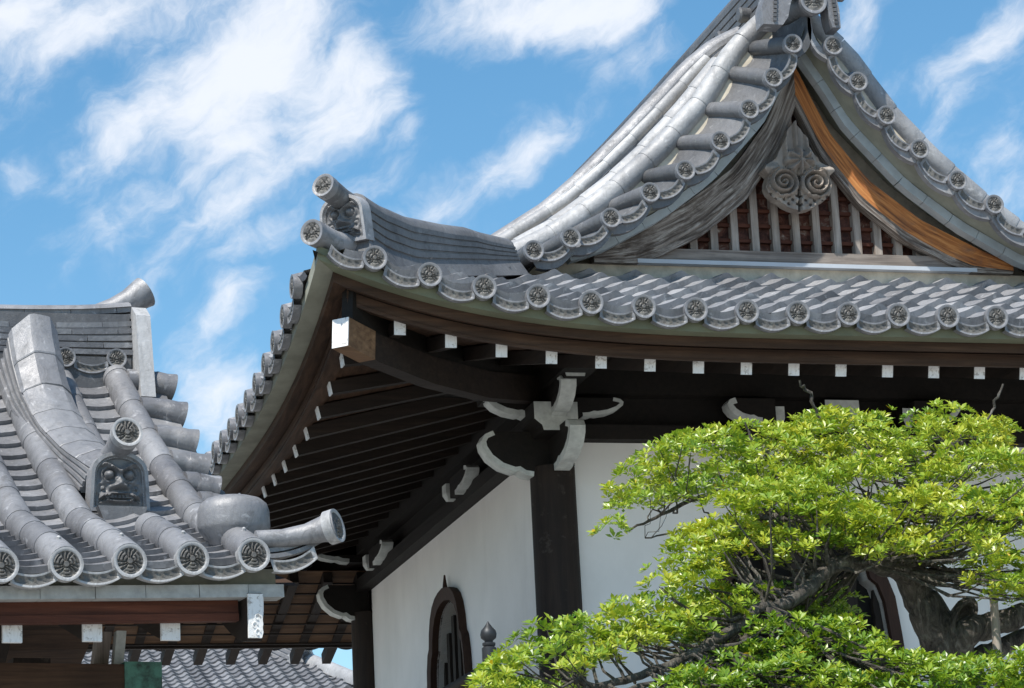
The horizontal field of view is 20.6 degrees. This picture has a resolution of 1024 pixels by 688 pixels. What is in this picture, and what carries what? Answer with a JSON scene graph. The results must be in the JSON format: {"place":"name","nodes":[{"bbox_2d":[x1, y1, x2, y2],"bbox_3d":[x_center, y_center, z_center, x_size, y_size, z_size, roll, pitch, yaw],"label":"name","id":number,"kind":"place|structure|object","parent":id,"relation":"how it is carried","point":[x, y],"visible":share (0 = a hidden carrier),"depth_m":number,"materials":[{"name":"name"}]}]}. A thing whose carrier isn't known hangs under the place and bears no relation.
{"place":"outdoors","nodes":[
{"label":"outdoors","id":0,"kind":"place"},
{"bbox_2d":[0,278,345,687],"bbox_3d":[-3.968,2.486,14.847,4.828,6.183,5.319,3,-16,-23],"label":"temple gate","id":1,"kind":"structure","parent":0,"point":[118,505],"depth_m":14.34,"materials":[{"name":"tile"}]},
{"bbox_2d":[81,648,352,687],"bbox_3d":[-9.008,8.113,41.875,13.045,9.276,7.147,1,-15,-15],"label":"background hall","id":2,"kind":"structure","parent":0,"point":[246,670],"depth_m":41.64,"materials":[{"name":"tile"}]},
{"bbox_2d":[0,0,1023,669],"label":"sky","id":3,"kind":"structure","parent":0,"point":[179,147],"materials":[{"name":"blue"}]},
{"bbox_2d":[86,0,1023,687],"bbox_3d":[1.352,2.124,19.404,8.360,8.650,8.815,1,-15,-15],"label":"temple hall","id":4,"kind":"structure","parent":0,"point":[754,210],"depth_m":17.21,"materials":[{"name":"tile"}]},
{"bbox_2d":[427,575,472,687],"bbox_3d":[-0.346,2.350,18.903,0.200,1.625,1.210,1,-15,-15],"label":"bell window","id":5,"kind":"structure","parent":4,"relation":"in","point":[459,656],"depth_m":19.16,"materials":[{"name":"brown wood"}]},
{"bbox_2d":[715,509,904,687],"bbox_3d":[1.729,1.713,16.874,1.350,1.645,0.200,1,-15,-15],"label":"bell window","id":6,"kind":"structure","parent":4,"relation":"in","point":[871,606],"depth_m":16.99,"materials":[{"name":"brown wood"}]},
{"label":"ground","id":7,"kind":"structure","parent":0,"visible":0},
{"bbox_2d":[462,380,1023,687],"bbox_3d":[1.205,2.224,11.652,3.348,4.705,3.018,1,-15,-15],"label":"garden tree","id":8,"kind":"object","parent":7,"relation":"on","point":[792,628],"visible":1,"depth_m":11.70,"materials":[{"name":"green plant"}]}
]}

